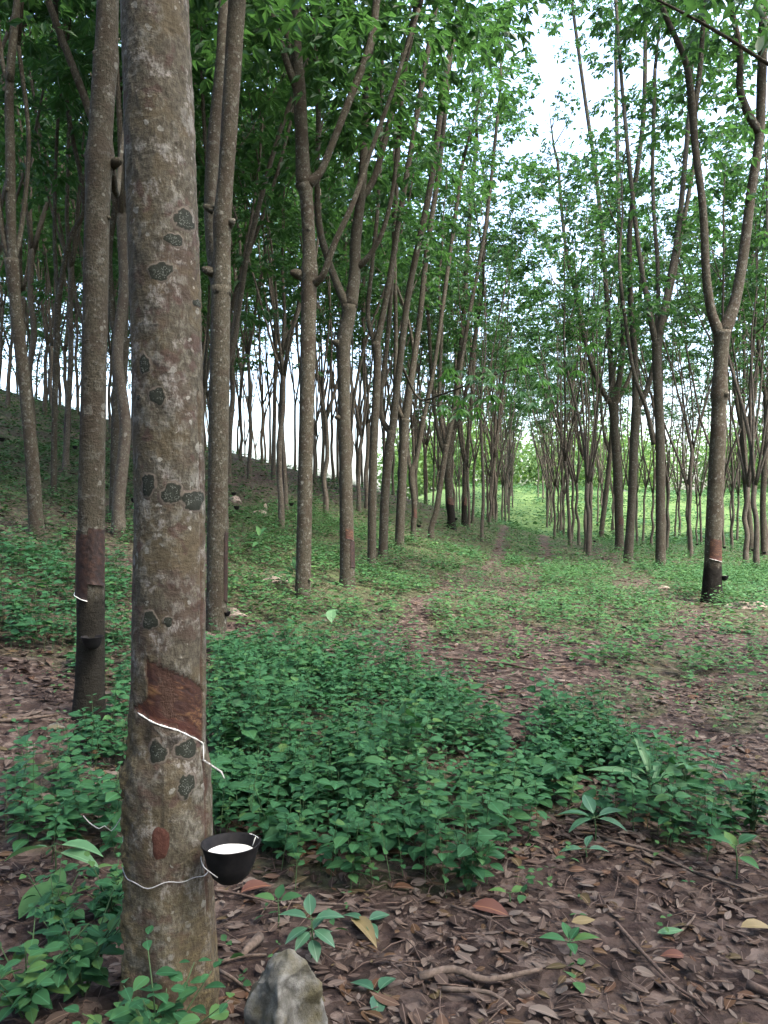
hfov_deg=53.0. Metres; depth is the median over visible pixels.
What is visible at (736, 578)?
herb cover
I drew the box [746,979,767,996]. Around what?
fallen stick
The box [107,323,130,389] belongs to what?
rubber tree
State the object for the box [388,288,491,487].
rubber tree
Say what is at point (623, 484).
rubber tree
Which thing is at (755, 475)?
rubber tree
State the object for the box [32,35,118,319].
rubber tree
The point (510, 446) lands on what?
rubber tree
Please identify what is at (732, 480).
rubber tree
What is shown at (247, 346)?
rubber tree
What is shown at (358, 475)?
rubber tree
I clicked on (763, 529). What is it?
rubber tree
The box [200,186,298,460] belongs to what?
rubber tree
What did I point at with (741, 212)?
rubber tree
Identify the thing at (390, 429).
rubber tree
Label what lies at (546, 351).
rubber tree
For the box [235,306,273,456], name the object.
rubber tree
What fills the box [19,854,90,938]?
broadleaf weed
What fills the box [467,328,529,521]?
rubber tree
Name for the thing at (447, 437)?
rubber tree
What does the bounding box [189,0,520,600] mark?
rubber tree
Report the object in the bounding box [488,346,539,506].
rubber tree
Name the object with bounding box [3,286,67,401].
rubber tree
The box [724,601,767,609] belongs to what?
stone
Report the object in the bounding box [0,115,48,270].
rubber tree
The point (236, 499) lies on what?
stone
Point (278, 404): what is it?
rubber tree
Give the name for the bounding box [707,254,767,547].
rubber tree
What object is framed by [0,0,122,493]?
rubber tree
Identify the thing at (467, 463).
rubber tree
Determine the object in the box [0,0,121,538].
rubber tree
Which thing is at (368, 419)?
rubber tree
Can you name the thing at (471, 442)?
rubber tree
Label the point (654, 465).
rubber tree
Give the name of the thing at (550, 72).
sky
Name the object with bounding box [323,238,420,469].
rubber tree
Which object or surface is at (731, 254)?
rubber tree
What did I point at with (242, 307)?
rubber tree
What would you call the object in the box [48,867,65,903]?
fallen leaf
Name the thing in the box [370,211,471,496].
rubber tree
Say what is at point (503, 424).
rubber tree
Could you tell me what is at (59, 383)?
rubber tree
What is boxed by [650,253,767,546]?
rubber tree
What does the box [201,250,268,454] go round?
rubber tree
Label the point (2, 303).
rubber tree
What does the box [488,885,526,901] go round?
seedling
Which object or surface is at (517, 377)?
rubber tree
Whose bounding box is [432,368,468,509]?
rubber tree
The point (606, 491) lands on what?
rubber tree
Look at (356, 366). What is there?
rubber tree
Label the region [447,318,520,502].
rubber tree
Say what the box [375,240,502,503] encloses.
rubber tree
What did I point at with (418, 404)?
rubber tree
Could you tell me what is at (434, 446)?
rubber tree
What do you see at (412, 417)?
rubber tree
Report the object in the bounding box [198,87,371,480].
rubber tree
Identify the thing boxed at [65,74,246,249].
rubber tree
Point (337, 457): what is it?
rubber tree
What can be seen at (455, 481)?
rubber tree
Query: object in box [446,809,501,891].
broadleaf weed
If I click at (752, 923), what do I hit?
fallen leaf
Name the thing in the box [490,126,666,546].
rubber tree
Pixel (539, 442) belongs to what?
rubber tree
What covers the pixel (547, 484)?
rubber tree
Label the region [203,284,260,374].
rubber tree
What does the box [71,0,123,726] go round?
rubber tree
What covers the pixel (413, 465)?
rubber tree
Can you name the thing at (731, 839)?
seedling
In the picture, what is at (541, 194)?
rubber tree
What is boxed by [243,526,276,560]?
sapling
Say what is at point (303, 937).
seedling
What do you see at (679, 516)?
rubber tree
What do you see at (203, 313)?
rubber tree
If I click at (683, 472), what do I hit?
rubber tree
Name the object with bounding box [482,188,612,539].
rubber tree
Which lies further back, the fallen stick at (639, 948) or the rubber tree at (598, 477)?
the rubber tree at (598, 477)
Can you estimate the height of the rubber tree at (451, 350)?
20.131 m
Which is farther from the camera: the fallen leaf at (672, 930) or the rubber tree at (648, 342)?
the rubber tree at (648, 342)
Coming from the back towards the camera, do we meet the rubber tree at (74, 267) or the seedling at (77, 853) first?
the rubber tree at (74, 267)
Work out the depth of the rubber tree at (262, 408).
37.69 m
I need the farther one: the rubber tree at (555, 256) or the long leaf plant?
the rubber tree at (555, 256)
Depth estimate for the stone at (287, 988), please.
2.12 m
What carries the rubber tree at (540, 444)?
on the ground
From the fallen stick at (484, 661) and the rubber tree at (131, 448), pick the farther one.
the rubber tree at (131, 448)
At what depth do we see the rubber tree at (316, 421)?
32.98 m
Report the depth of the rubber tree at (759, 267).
29.44 m
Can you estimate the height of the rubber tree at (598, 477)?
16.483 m
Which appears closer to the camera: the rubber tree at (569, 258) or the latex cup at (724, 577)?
the latex cup at (724, 577)
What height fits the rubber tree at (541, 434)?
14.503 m
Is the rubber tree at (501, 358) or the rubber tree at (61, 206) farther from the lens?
the rubber tree at (501, 358)
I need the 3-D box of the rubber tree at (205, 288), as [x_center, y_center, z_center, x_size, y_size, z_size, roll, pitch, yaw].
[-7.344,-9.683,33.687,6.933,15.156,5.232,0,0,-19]
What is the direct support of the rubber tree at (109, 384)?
on the ground
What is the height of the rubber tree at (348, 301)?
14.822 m
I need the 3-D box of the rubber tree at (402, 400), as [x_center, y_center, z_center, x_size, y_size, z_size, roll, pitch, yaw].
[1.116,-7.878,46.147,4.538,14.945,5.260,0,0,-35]
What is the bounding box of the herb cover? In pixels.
[0,386,767,993]
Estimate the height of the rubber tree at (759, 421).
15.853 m
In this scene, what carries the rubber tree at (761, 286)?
on the ground
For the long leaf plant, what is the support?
on the ground
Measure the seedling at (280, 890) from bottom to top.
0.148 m
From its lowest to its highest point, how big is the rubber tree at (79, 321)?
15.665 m
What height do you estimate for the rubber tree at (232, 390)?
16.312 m
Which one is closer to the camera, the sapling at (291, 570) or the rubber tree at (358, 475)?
the sapling at (291, 570)
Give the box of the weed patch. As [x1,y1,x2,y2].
[0,519,750,897]
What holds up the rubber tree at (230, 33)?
on the ground
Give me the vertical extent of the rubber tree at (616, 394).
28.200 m
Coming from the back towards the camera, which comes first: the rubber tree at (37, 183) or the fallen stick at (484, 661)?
the rubber tree at (37, 183)
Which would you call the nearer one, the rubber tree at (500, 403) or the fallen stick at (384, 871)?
the fallen stick at (384, 871)
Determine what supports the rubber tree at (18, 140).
on the ground
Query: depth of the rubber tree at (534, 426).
70.11 m
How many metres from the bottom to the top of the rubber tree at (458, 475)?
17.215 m
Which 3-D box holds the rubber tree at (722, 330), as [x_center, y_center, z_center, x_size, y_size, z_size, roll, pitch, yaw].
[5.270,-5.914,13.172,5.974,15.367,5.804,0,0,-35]
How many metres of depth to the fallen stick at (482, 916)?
2.84 m
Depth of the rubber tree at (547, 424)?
75.43 m
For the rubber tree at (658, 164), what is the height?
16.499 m
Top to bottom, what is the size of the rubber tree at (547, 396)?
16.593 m
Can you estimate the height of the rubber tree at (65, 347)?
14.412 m
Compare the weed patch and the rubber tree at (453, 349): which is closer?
the weed patch
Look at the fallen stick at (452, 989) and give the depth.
2.42 m
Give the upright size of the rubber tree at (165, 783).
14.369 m
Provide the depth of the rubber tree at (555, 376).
67.23 m
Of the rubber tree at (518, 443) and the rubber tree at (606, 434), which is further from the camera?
the rubber tree at (518, 443)
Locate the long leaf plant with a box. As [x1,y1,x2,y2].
[588,732,728,809]
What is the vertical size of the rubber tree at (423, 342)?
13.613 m
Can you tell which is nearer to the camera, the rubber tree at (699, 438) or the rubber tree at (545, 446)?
the rubber tree at (699, 438)
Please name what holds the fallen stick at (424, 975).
on the ground
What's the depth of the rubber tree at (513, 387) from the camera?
48.61 m
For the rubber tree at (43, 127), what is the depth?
22.12 m
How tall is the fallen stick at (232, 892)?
0.018 m
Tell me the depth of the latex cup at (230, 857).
2.19 m
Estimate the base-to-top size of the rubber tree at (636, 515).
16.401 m
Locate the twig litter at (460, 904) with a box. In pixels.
[0,684,767,1023]
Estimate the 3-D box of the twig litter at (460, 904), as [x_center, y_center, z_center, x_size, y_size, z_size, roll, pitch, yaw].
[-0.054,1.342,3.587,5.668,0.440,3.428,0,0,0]
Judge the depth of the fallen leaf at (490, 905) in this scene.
2.96 m
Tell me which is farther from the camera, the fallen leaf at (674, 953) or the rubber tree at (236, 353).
the rubber tree at (236, 353)
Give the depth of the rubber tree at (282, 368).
17.06 m
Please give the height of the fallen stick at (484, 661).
0.067 m
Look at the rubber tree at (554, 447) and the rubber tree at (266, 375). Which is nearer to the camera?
the rubber tree at (266, 375)
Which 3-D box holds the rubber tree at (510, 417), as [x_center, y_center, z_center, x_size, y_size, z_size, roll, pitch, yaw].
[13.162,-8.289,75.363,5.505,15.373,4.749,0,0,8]
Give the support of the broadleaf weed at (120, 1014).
on the ground
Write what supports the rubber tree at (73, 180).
on the ground
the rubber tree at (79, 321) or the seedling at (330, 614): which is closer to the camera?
the seedling at (330, 614)
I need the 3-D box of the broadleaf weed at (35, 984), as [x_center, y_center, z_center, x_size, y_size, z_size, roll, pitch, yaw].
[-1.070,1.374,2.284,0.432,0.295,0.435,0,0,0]
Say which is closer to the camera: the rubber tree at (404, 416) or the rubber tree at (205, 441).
the rubber tree at (404, 416)
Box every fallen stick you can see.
[0,713,60,721]
[214,889,277,904]
[219,968,249,992]
[220,953,266,964]
[240,931,264,958]
[282,901,358,908]
[324,860,414,878]
[418,965,542,980]
[442,986,514,1009]
[444,656,583,669]
[451,904,555,955]
[606,838,765,895]
[614,921,699,1000]
[672,914,695,938]
[735,896,767,903]
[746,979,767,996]
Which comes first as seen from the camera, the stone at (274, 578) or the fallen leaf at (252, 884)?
the fallen leaf at (252, 884)
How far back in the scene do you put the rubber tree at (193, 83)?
21.08 m
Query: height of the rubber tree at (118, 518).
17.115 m
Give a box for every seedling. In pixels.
[5,839,102,871]
[255,884,301,926]
[279,894,343,962]
[319,609,336,628]
[344,911,388,937]
[351,977,395,1011]
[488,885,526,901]
[539,922,598,956]
[558,795,627,840]
[560,835,608,856]
[707,831,758,878]
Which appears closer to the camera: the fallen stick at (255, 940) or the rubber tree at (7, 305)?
the fallen stick at (255, 940)
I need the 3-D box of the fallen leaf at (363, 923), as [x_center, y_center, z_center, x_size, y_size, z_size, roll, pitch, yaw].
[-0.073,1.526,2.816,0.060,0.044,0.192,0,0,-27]
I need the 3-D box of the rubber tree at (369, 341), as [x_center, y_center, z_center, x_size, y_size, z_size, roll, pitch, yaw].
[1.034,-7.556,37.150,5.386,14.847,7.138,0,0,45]
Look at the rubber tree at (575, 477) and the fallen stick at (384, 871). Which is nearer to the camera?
the fallen stick at (384, 871)
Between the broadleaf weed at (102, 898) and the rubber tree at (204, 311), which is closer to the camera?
the broadleaf weed at (102, 898)
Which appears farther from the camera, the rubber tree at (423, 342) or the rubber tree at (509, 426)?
the rubber tree at (509, 426)
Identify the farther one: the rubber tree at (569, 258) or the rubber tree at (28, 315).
the rubber tree at (28, 315)
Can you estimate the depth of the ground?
4.64 m
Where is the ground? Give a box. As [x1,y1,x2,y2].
[0,389,767,1023]
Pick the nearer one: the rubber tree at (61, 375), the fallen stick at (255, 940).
the fallen stick at (255, 940)
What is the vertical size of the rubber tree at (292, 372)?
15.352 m
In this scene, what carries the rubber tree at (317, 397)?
on the ground
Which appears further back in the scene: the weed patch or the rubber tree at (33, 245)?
the rubber tree at (33, 245)
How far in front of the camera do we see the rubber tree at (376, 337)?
14.49 m
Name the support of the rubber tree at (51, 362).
on the ground
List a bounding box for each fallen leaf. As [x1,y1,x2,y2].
[18,880,60,918]
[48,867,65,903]
[241,879,269,891]
[351,916,376,947]
[473,898,509,915]
[572,915,594,923]
[658,927,682,933]
[661,949,683,957]
[741,918,767,927]
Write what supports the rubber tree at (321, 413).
on the ground
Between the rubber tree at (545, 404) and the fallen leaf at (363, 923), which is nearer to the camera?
the fallen leaf at (363, 923)
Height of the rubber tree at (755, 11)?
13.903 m
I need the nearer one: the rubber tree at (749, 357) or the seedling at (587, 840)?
the seedling at (587, 840)
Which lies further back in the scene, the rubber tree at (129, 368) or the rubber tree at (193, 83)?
the rubber tree at (129, 368)
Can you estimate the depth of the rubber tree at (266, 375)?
39.69 m
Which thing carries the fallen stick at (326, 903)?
on the ground
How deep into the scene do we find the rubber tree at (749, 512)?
35.70 m
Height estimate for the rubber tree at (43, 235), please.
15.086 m
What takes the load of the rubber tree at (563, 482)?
on the ground
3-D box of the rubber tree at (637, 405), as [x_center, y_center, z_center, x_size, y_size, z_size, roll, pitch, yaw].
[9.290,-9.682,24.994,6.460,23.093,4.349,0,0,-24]
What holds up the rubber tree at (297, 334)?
on the ground
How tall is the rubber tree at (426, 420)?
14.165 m
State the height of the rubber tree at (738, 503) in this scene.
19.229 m
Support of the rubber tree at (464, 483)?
on the ground
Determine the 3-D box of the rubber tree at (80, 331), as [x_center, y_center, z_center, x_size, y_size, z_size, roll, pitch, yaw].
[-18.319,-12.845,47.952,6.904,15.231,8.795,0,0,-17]
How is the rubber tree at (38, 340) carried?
on the ground
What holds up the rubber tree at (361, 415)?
on the ground
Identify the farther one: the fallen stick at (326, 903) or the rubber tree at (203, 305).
the rubber tree at (203, 305)
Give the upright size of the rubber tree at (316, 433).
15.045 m
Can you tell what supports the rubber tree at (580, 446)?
on the ground
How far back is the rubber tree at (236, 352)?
49.28 m
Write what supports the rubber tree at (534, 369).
on the ground
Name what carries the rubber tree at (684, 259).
on the ground
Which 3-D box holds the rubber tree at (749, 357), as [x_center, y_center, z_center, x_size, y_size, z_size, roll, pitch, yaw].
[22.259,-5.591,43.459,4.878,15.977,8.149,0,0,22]
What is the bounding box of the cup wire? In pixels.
[83,815,217,888]
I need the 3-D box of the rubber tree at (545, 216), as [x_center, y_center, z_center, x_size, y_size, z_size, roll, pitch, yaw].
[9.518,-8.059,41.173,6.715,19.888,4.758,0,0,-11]
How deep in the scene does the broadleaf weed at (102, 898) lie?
2.82 m
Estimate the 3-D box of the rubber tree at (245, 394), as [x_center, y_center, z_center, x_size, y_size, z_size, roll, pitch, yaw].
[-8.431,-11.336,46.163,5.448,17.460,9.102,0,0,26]
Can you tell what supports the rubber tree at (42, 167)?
on the ground
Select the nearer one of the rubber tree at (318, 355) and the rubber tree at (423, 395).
the rubber tree at (318, 355)
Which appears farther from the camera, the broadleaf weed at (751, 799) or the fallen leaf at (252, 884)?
the broadleaf weed at (751, 799)
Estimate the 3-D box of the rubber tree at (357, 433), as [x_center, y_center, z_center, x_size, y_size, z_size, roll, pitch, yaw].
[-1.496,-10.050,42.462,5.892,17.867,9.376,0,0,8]
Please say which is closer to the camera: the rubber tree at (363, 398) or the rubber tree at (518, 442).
the rubber tree at (363, 398)
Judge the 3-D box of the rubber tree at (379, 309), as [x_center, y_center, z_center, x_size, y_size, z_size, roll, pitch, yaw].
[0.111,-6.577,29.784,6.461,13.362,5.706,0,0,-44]
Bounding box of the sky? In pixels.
[1,0,767,499]
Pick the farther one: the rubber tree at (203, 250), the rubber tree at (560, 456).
the rubber tree at (560, 456)
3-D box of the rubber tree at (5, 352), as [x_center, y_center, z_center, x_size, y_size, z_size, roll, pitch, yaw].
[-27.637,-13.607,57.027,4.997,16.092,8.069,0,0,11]
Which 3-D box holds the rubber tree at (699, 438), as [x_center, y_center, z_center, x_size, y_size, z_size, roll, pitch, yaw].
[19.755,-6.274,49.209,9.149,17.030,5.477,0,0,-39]
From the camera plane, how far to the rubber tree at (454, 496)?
47.55 m
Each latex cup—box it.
[81,635,103,649]
[201,832,260,885]
[722,575,728,580]
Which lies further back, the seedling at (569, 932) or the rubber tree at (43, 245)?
the rubber tree at (43, 245)
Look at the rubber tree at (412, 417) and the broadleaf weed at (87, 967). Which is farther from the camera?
the rubber tree at (412, 417)
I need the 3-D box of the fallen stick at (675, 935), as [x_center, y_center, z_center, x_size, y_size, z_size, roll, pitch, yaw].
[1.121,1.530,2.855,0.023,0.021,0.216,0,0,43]
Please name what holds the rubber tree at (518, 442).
on the ground
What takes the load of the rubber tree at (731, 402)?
on the ground
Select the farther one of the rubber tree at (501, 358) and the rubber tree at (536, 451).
the rubber tree at (536, 451)
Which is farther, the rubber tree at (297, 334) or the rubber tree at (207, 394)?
the rubber tree at (207, 394)
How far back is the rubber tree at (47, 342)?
32.32 m
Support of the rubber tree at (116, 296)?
on the ground
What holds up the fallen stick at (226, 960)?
on the ground
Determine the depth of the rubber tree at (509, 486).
61.70 m
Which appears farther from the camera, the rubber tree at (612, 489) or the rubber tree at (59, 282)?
the rubber tree at (612, 489)
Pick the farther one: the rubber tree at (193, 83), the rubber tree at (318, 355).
the rubber tree at (318, 355)
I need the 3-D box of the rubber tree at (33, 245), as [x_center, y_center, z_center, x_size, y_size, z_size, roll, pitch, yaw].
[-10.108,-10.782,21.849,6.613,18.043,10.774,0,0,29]
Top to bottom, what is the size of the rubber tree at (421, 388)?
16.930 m
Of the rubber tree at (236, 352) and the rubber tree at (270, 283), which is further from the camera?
the rubber tree at (236, 352)
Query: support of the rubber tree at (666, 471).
on the ground
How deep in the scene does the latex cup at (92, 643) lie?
4.79 m
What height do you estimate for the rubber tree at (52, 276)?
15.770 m
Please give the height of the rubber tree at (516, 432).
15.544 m
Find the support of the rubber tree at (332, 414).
on the ground
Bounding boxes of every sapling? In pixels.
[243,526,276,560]
[275,559,317,583]
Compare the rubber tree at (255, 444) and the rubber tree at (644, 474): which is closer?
the rubber tree at (644, 474)
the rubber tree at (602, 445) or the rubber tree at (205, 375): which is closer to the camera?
the rubber tree at (205, 375)
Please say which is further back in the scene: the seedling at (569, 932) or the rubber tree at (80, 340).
the rubber tree at (80, 340)
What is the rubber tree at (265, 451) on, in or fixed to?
on the ground
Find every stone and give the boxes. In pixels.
[47,722,65,730]
[227,608,247,617]
[228,495,241,503]
[244,948,327,1023]
[263,574,288,583]
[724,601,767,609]
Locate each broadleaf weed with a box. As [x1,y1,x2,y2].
[0,903,98,1023]
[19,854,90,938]
[34,881,123,1001]
[63,925,234,1023]
[72,982,187,1023]
[76,851,123,918]
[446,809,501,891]
[728,759,767,829]
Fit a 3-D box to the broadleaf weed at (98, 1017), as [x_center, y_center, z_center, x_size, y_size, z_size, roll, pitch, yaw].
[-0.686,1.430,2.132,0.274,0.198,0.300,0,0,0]
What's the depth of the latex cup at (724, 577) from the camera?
13.09 m
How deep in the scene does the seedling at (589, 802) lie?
3.59 m
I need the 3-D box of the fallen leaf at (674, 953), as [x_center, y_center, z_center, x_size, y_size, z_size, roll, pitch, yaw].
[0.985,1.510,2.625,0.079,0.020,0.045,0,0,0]
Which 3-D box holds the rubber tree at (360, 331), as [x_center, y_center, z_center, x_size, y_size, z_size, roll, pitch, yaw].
[-0.909,-7.455,24.792,5.853,15.564,10.685,0,0,-23]
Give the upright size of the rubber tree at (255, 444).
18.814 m
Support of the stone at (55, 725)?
on the ground
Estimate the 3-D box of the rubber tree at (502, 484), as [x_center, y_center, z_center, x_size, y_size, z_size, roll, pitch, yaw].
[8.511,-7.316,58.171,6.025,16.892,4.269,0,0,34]
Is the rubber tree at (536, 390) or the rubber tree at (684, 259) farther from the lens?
the rubber tree at (536, 390)
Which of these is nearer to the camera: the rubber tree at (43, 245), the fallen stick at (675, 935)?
the fallen stick at (675, 935)
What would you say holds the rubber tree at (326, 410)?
on the ground
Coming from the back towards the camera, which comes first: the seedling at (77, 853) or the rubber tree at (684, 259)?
the rubber tree at (684, 259)
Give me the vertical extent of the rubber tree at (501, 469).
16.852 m
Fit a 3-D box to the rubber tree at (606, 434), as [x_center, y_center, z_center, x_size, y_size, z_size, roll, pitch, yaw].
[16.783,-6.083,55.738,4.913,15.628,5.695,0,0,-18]
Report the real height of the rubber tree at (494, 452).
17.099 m
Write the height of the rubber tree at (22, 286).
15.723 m
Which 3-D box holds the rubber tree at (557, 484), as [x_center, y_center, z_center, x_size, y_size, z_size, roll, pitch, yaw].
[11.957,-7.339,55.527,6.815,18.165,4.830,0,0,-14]
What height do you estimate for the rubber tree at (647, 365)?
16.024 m
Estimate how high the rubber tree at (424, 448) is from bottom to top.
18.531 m
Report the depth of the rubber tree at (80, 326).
51.17 m
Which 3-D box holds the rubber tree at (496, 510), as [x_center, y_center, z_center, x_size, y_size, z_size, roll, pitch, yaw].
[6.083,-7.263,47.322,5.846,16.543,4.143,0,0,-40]
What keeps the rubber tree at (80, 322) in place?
on the ground
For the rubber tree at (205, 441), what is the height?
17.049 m
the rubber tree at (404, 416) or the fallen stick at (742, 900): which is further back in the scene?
the rubber tree at (404, 416)
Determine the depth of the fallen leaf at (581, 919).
2.85 m
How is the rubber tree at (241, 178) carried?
on the ground
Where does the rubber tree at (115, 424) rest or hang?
on the ground
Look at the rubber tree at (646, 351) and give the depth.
36.47 m
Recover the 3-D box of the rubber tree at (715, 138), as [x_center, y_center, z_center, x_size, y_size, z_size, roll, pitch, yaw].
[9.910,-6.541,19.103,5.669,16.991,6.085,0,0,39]
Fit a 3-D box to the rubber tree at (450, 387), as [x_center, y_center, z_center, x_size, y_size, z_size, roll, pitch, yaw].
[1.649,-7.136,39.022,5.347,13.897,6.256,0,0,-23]
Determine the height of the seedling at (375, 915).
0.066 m
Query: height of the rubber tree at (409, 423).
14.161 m
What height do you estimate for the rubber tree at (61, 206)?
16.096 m
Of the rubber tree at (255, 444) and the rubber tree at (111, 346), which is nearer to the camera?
the rubber tree at (111, 346)
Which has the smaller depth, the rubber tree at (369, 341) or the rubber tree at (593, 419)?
the rubber tree at (369, 341)
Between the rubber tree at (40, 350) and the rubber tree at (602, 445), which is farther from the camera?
the rubber tree at (602, 445)
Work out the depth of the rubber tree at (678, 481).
50.66 m
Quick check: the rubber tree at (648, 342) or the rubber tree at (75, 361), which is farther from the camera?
the rubber tree at (648, 342)
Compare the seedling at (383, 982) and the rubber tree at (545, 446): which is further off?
the rubber tree at (545, 446)
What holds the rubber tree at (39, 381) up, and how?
on the ground
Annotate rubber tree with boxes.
[0,0,95,184]
[0,0,119,425]
[0,0,120,254]
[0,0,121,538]
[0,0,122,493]
[0,0,123,472]
[0,2,121,335]
[0,8,95,229]
[0,12,123,324]
[0,25,84,246]
[0,28,78,348]
[0,103,83,407]
[0,109,82,399]
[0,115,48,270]
[0,116,70,408]
[0,144,60,387]
[0,154,71,327]
[0,210,77,345]
[0,234,82,398]
[0,244,42,318]
[0,276,41,392]
[1,20,78,414]
[1,251,36,352]
[2,247,48,363]
[3,277,80,404]
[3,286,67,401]
[4,296,73,395]
[16,114,129,432]
[21,106,118,414]
[23,0,258,538]
[23,240,80,338]
[26,228,81,400]
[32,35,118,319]
[34,220,82,308]
[35,247,117,351]
[36,254,110,390]
[37,10,212,515]
[40,51,202,450]
[43,3,254,279]
[44,201,82,409]
[47,298,112,380]
[56,129,118,350]
[59,13,283,208]
[63,285,111,370]
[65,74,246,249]
[66,261,116,410]
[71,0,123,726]
[71,79,272,329]
[88,0,408,537]
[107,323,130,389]
[109,293,130,391]
[113,23,333,402]
[118,0,224,1023]
[119,0,351,634]
[119,0,402,330]
[120,24,301,479]
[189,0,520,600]
[191,0,441,528]
[196,9,382,514]
[198,83,324,479]
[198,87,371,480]
[198,112,254,457]
[198,187,267,349]
[198,226,235,449]
[200,118,259,343]
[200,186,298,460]
[200,235,233,346]
[201,231,267,360]
[201,238,243,422]
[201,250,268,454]
[202,301,251,406]
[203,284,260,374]
[204,291,264,390]
[205,218,296,463]
[205,297,269,396]
[205,299,253,432]
[206,203,297,408]
[214,0,552,588]
[233,206,316,463]
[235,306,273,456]
[236,64,424,515]
[236,198,298,469]
[237,300,299,459]
[238,248,299,461]
[239,161,385,483]
[240,241,293,464]
[242,113,371,482]
[258,180,344,383]
[259,233,339,401]
[260,186,377,482]
[269,15,496,458]
[271,281,371,471]
[276,223,385,482]
[286,88,467,511]
[293,280,361,470]
[295,193,399,457]
[307,0,538,542]
[313,4,527,548]
[313,120,499,508]
[315,170,471,460]
[316,277,390,474]
[320,0,516,572]
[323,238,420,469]
[333,304,393,469]
[345,0,601,558]
[351,210,451,510]
[355,205,479,504]
[355,276,415,486]
[357,324,436,452]
[360,241,469,503]
[367,290,427,476]
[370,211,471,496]
[371,358,448,425]
[374,149,546,523]
[374,159,447,494]
[375,142,494,462]
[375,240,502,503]
[380,55,541,530]
[384,343,436,490]
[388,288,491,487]
[388,326,477,505]
[390,317,460,478]
[393,244,496,503]
[399,3,540,538]
[400,257,452,503]
[408,85,594,541]
[408,249,505,437]
[409,98,534,525]
[409,203,512,505]
[414,219,553,521]
[415,286,505,511]
[419,332,508,511]
[421,302,498,450]
[423,317,498,512]
[426,183,549,529]
[432,233,547,522]
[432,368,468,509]
[444,253,544,516]
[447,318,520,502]
[452,317,542,507]
[453,160,556,521]
[458,275,553,525]
[460,283,519,521]
[460,299,540,519]
[464,348,546,513]
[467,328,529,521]
[467,340,545,502]
[468,298,554,523]
[475,352,540,520]
[478,359,538,504]
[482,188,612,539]
[483,144,648,552]
[483,363,527,509]
[485,394,540,496]
[486,224,644,545]
[488,44,722,555]
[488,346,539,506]
[489,290,536,490]
[489,323,554,495]
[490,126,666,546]
[496,315,583,526]
[500,364,546,472]
[503,287,611,533]
[503,366,590,517]
[504,151,671,549]
[505,0,709,550]
[506,349,588,521]
[513,185,613,542]
[514,305,591,532]
[516,366,573,491]
[518,380,566,495]
[519,375,563,497]
[520,345,562,499]
[523,320,578,508]
[523,368,567,497]
[524,288,603,538]
[525,287,602,532]
[526,363,568,478]
[528,273,642,538]
[528,368,584,525]
[540,276,636,500]
[541,0,757,570]
[556,184,767,551]
[561,338,650,528]
[563,363,631,514]
[566,338,648,524]
[568,316,667,533]
[568,374,626,508]
[570,228,637,539]
[571,345,608,509]
[575,255,652,490]
[578,0,753,562]
[579,240,704,544]
[579,315,676,484]
[583,327,641,530]
[585,0,767,602]
[587,195,763,530]
[589,278,702,543]
[602,154,699,549]
[605,178,767,556]
[610,106,767,563]
[612,205,767,528]
[612,261,705,547]
[617,110,767,568]
[623,315,712,535]
[630,334,713,536]
[639,274,745,541]
[641,350,710,545]
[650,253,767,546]
[655,0,767,65]
[669,0,767,244]
[671,204,767,550]
[675,217,767,374]
[677,256,766,540]
[682,242,767,550]
[684,262,763,541]
[686,344,766,489]
[687,145,767,557]
[689,130,767,553]
[703,340,767,479]
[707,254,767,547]
[711,243,767,361]
[734,313,767,382]
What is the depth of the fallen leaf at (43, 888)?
2.84 m
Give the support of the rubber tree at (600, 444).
on the ground
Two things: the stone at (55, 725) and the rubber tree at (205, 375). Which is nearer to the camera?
the stone at (55, 725)
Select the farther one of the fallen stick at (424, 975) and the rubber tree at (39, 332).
the rubber tree at (39, 332)
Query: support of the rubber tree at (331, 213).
on the ground
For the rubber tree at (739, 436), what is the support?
on the ground
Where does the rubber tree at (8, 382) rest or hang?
on the ground
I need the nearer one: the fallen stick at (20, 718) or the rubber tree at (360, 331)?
the fallen stick at (20, 718)
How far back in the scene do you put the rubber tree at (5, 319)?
52.15 m
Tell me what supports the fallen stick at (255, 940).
on the ground
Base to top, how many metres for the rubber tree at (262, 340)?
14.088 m
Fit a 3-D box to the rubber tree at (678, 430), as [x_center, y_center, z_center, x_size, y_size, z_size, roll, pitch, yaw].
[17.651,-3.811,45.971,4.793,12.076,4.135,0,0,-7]
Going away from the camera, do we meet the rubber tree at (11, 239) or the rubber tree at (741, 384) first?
the rubber tree at (11, 239)
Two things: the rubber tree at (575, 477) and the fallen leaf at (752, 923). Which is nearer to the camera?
the fallen leaf at (752, 923)
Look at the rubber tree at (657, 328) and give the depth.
21.40 m
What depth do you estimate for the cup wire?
2.26 m
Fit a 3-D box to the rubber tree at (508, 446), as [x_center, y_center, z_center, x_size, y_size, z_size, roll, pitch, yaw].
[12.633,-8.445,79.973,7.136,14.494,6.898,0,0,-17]
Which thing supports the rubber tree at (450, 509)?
on the ground
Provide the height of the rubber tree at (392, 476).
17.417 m
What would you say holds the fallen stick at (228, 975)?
on the ground
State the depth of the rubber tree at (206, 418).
58.40 m
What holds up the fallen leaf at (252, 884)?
on the ground
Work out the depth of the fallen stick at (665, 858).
3.32 m
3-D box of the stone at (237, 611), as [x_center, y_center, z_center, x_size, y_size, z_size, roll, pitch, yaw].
[-1.695,1.162,8.691,0.300,0.164,0.201,0,0,0]
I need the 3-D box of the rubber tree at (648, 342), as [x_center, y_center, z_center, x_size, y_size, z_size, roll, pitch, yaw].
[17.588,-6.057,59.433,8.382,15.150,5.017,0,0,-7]
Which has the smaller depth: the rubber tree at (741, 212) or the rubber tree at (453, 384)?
the rubber tree at (741, 212)

